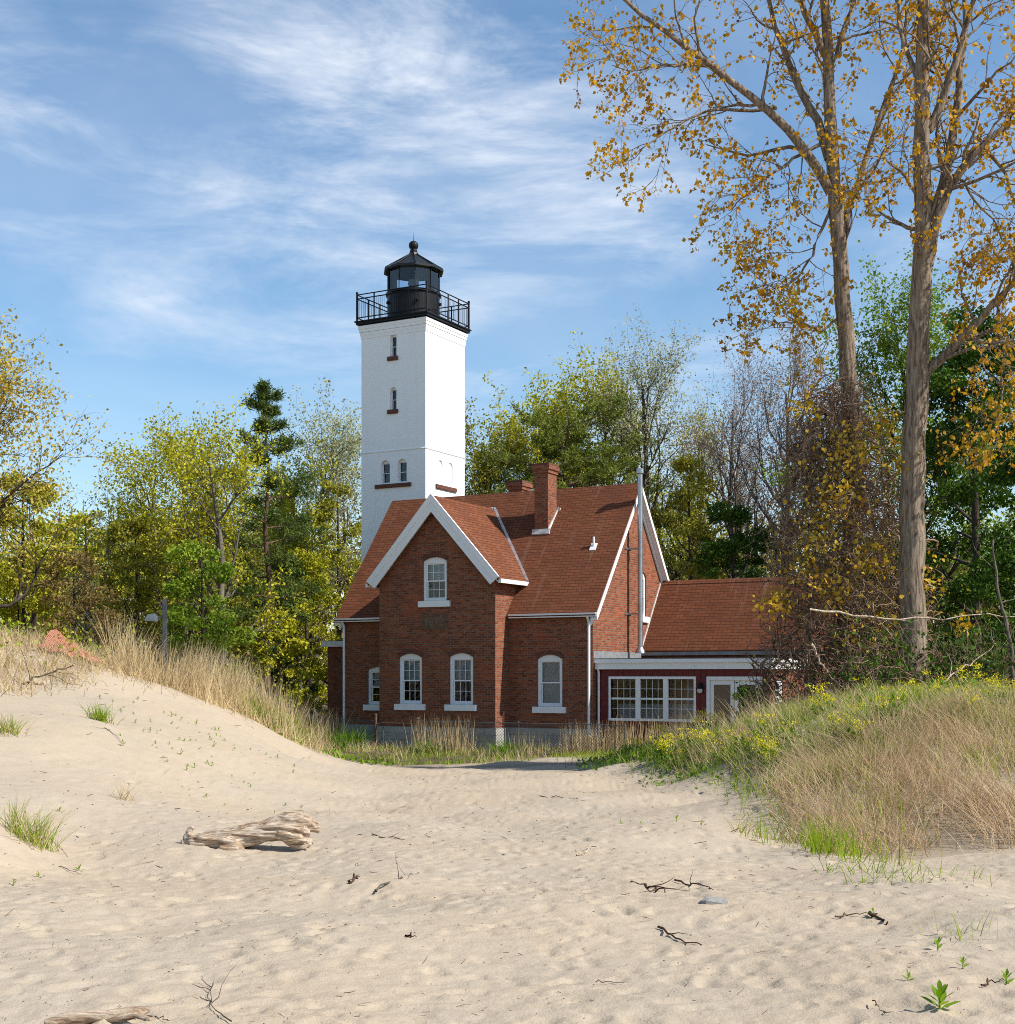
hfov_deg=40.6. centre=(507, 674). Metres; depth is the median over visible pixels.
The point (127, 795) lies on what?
grass clump
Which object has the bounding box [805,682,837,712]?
wildflower
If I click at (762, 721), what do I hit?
wildflower
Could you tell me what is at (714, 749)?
wildflower
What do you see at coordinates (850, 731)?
wildflower
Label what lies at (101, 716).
grass clump
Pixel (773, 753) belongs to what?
wildflower
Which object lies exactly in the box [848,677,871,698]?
wildflower
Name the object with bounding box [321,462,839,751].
brick house
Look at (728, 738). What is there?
wildflower
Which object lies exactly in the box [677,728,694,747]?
wildflower
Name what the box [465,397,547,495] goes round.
linden tree
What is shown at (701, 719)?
wildflower
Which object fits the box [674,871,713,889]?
twig
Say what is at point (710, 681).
door frame
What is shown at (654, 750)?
wildflower
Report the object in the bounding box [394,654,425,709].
window
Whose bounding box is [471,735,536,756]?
grass clump
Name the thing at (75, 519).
sunlit maple
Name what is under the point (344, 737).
grass clump
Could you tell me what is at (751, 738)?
wildflower
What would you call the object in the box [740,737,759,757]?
wildflower
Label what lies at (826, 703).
wildflower
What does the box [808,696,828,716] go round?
wildflower
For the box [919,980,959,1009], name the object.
sprout
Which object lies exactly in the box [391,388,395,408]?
window
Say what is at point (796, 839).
sparse dune grass
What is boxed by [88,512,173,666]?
olive thicket
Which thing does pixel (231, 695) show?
dry beach grass
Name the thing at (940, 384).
dark maple
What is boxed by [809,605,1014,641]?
dead branch
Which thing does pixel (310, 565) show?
yellow bush
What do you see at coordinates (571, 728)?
wire fence
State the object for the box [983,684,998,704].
wildflower
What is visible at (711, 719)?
wildflower
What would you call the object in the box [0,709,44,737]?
grass clump
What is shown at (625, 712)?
triple window
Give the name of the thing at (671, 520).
dark hemlock
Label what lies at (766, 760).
wildflower
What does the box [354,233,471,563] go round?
lighthouse tower
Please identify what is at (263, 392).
white pine
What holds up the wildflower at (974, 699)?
on the sand beach
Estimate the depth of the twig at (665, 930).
9.77 m
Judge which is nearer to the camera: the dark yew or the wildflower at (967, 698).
the wildflower at (967, 698)
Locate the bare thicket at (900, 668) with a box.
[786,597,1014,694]
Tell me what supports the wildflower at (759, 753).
on the sand beach
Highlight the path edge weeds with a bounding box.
[243,710,402,765]
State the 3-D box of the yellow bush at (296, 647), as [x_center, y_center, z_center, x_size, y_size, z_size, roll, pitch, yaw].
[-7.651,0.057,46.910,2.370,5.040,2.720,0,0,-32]
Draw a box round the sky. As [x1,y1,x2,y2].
[0,0,1014,668]
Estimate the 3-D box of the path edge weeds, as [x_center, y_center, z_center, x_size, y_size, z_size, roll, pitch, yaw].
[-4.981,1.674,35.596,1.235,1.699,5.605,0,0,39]
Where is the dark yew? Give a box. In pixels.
[250,553,319,714]
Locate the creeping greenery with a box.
[564,715,822,791]
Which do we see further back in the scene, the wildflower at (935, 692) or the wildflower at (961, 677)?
the wildflower at (961, 677)
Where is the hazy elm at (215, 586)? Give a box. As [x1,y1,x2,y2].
[134,414,264,674]
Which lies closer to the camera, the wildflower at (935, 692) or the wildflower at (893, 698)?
the wildflower at (893, 698)
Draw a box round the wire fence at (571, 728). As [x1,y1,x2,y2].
[315,719,625,754]
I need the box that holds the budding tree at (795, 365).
[702,296,836,576]
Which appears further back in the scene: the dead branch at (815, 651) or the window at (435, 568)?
the window at (435, 568)
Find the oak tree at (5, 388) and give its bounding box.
[0,304,136,607]
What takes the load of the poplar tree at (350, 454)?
on the sand beach
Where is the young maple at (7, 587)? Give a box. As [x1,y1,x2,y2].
[0,468,93,641]
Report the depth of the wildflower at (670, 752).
31.60 m
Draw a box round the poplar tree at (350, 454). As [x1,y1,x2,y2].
[250,375,360,721]
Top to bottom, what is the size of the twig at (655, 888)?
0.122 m
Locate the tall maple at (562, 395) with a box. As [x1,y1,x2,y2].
[465,328,612,493]
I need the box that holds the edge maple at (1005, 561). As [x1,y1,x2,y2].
[956,445,1014,685]
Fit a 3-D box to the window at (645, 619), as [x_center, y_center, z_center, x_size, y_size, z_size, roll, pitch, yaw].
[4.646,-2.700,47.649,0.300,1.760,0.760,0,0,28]
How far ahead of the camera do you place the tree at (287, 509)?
61.35 m
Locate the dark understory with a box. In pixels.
[838,521,940,686]
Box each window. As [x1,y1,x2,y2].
[363,667,378,710]
[382,461,389,483]
[391,335,395,355]
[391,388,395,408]
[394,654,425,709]
[399,459,406,481]
[418,557,450,606]
[444,653,476,710]
[532,655,565,712]
[608,676,695,721]
[643,573,649,622]
[774,681,781,703]
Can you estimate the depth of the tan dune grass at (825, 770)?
20.25 m
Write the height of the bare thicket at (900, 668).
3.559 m
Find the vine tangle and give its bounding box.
[729,285,978,714]
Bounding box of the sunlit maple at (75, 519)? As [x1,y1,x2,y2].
[36,509,140,647]
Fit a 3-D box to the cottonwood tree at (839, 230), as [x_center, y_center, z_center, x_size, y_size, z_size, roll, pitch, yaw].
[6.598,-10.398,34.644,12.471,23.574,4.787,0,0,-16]
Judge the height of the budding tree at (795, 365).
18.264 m
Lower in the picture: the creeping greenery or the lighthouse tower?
the creeping greenery
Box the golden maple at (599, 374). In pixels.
[540,334,670,547]
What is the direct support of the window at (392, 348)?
in the lighthouse tower
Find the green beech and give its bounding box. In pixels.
[753,223,1014,610]
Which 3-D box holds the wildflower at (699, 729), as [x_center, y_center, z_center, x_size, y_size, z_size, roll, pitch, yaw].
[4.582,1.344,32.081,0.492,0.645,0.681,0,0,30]
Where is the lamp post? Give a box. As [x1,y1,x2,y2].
[145,599,166,677]
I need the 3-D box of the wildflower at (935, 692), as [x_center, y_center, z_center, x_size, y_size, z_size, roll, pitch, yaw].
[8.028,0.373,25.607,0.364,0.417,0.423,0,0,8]
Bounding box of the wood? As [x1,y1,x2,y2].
[0,470,1014,715]
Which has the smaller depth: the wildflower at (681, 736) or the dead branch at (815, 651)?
the wildflower at (681, 736)
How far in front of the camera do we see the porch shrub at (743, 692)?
38.68 m
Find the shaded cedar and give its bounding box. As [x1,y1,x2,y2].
[690,502,776,578]
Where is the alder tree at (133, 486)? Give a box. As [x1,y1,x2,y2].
[86,402,235,672]
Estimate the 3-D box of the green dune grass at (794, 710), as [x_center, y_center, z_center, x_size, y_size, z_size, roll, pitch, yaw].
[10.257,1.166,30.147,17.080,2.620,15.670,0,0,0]
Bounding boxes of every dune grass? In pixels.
[0,611,169,698]
[571,668,1014,797]
[717,771,1006,885]
[741,666,1014,858]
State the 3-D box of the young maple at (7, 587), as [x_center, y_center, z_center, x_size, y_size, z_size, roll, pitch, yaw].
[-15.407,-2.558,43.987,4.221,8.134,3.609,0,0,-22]
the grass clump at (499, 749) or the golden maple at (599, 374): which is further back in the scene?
the golden maple at (599, 374)
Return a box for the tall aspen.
[557,303,750,580]
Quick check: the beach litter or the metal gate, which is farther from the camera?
the metal gate
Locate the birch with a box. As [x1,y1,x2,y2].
[650,383,775,579]
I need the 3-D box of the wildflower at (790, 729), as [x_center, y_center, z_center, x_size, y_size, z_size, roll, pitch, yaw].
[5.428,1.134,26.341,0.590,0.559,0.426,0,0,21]
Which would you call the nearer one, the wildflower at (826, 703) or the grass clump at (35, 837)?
the grass clump at (35, 837)
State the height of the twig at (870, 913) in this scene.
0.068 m
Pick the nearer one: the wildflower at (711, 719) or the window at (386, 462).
the wildflower at (711, 719)
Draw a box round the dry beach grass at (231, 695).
[43,608,363,762]
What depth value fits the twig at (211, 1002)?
7.29 m
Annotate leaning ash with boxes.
[78,388,304,669]
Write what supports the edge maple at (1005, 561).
on the sand beach
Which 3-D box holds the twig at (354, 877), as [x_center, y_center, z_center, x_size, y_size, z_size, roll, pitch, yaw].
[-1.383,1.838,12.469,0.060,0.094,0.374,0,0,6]
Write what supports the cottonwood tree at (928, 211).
on the sand beach
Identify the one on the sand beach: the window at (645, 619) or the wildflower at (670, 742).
the wildflower at (670, 742)
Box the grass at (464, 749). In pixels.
[311,709,721,764]
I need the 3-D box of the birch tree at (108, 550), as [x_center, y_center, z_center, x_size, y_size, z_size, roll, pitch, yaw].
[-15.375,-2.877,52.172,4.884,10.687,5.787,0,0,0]
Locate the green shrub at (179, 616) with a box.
[159,537,260,684]
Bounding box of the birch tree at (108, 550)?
[53,454,161,648]
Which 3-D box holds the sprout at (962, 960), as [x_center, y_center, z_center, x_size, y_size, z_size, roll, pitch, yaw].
[2.716,1.726,8.209,0.089,0.096,0.069,0,0,21]
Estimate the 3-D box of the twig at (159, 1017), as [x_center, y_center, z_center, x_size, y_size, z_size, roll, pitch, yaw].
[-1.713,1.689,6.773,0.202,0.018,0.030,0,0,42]
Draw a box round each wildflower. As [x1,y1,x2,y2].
[622,737,639,751]
[649,734,673,759]
[654,739,678,764]
[655,724,673,738]
[655,733,682,756]
[657,741,673,758]
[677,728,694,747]
[684,728,707,750]
[687,710,707,733]
[693,720,713,738]
[695,729,720,756]
[700,712,719,731]
[701,740,723,760]
[707,712,723,728]
[718,728,741,750]
[740,729,761,750]
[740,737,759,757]
[749,712,773,732]
[752,737,775,765]
[753,713,772,735]
[754,735,776,761]
[757,738,782,757]
[760,751,775,770]
[763,745,781,763]
[766,739,784,761]
[777,720,802,744]
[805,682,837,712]
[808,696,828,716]
[815,693,834,713]
[828,710,852,737]
[844,719,873,744]
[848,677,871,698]
[848,703,865,720]
[871,695,895,722]
[875,685,907,717]
[917,670,947,698]
[928,684,945,701]
[953,662,981,692]
[955,687,981,709]
[968,695,990,714]
[979,671,998,689]
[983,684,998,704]
[984,677,1014,705]
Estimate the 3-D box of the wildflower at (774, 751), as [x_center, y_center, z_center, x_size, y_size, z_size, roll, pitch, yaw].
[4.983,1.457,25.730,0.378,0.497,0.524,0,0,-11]
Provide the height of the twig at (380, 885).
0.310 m
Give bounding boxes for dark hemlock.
[646,453,747,580]
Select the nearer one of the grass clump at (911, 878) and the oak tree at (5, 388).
the grass clump at (911, 878)
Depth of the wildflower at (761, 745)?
26.21 m
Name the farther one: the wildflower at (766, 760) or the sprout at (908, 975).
the wildflower at (766, 760)
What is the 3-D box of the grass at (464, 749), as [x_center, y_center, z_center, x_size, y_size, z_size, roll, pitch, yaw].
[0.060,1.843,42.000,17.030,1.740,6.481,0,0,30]
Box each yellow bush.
[243,604,311,719]
[252,541,342,727]
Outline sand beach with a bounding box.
[0,638,1014,1023]
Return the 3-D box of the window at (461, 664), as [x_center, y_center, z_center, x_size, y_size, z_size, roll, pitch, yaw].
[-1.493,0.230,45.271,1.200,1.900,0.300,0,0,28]
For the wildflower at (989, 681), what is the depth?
29.09 m
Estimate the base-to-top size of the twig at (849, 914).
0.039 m
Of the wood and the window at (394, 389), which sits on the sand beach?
the wood
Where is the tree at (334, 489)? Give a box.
[302,480,360,699]
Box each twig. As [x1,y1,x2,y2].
[147,1015,169,1020]
[193,966,234,1021]
[348,873,359,883]
[372,832,404,839]
[375,857,412,891]
[630,878,686,892]
[657,926,701,944]
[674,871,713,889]
[835,912,868,917]
[868,911,887,924]
[981,978,1003,985]
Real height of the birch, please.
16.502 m
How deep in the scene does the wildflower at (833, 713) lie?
24.93 m
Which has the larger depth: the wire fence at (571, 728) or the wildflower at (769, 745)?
the wire fence at (571, 728)
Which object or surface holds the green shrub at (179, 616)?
on the sand beach
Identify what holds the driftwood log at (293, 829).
on the sand beach
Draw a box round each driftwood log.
[44,1006,151,1023]
[180,811,320,850]
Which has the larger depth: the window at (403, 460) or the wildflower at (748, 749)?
the window at (403, 460)
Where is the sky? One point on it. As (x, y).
(198, 198)
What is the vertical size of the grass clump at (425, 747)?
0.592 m
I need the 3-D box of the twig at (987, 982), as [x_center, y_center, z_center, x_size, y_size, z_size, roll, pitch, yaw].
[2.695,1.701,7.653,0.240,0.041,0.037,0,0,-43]
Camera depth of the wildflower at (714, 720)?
36.68 m
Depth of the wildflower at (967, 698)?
24.16 m
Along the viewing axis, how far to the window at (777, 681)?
42.75 m
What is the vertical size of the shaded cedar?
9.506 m
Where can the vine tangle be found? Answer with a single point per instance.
(834, 442)
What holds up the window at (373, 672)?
in the brick house
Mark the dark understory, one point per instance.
(895, 558)
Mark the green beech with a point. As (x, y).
(887, 345)
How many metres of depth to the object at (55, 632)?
30.48 m
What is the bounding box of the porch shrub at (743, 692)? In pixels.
[726,680,778,721]
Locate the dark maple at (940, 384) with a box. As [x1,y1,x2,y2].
[888,300,1014,679]
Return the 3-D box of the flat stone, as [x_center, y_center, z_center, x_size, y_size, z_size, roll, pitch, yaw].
[1.648,1.813,10.998,0.230,0.066,0.155,0,0,0]
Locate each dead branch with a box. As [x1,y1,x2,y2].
[18,641,78,687]
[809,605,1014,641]
[811,643,847,688]
[944,632,995,681]
[972,538,1014,687]
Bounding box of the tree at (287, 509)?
[237,436,360,721]
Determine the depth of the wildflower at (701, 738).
30.74 m
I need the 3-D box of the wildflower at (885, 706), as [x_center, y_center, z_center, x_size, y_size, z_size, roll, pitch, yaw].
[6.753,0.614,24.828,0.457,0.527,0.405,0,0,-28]
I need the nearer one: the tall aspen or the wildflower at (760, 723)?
the wildflower at (760, 723)
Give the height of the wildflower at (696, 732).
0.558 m
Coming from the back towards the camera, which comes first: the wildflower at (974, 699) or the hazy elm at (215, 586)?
the hazy elm at (215, 586)
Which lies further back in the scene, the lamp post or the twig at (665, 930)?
the lamp post
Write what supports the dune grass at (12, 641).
on the sand beach
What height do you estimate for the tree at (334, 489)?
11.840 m
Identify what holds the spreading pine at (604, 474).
on the sand beach
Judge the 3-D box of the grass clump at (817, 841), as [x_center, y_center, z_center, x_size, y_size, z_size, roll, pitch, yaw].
[3.878,1.875,16.367,1.266,0.710,1.317,0,0,0]
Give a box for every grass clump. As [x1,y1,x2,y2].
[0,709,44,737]
[0,796,90,856]
[76,701,125,725]
[111,781,137,802]
[314,722,392,750]
[395,739,455,754]
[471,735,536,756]
[787,807,891,862]
[833,856,956,885]
[907,909,1005,942]
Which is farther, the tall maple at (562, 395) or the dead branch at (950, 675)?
the tall maple at (562, 395)
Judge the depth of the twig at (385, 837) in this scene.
16.89 m
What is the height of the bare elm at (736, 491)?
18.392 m
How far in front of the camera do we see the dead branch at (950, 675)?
30.50 m
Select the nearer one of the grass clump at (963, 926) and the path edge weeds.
the grass clump at (963, 926)
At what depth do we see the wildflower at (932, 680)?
26.59 m
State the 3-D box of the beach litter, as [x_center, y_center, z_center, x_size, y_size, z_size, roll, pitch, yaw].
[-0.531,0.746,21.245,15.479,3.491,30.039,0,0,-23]
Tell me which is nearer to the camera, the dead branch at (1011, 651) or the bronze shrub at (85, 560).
the dead branch at (1011, 651)
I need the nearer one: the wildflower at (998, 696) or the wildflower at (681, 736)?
the wildflower at (998, 696)
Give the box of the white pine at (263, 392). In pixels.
[212,377,331,700]
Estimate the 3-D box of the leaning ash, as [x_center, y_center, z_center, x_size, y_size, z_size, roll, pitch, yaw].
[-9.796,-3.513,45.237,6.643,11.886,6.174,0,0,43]
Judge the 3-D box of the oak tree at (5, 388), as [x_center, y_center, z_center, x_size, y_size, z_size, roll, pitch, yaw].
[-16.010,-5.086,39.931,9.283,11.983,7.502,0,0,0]
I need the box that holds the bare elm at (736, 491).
[653,319,802,578]
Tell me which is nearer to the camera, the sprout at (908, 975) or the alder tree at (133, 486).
the sprout at (908, 975)
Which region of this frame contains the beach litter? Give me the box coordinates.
[1,654,1014,1023]
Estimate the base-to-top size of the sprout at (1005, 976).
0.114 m
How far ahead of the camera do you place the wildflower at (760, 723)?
27.58 m
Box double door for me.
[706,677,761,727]
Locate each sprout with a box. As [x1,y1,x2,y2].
[902,970,916,979]
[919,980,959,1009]
[930,937,944,950]
[955,957,969,968]
[997,968,1013,983]
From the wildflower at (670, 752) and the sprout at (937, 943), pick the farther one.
the wildflower at (670, 752)
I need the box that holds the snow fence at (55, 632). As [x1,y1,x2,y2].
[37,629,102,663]
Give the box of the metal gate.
[374,714,418,749]
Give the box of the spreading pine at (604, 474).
[473,389,672,497]
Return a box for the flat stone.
[700,897,727,904]
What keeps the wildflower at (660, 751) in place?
on the sand beach
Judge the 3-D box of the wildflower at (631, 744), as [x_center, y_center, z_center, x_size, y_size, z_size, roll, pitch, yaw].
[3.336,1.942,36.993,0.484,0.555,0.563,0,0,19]
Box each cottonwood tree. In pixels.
[559,0,955,696]
[791,0,1014,684]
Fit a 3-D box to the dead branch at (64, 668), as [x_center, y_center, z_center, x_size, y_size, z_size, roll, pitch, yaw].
[-9.296,0.090,27.088,1.035,1.571,2.217,0,0,37]
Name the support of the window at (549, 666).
in the brick house
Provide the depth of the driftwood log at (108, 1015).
6.72 m
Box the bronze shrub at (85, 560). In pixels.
[20,550,124,658]
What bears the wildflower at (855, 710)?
on the sand beach

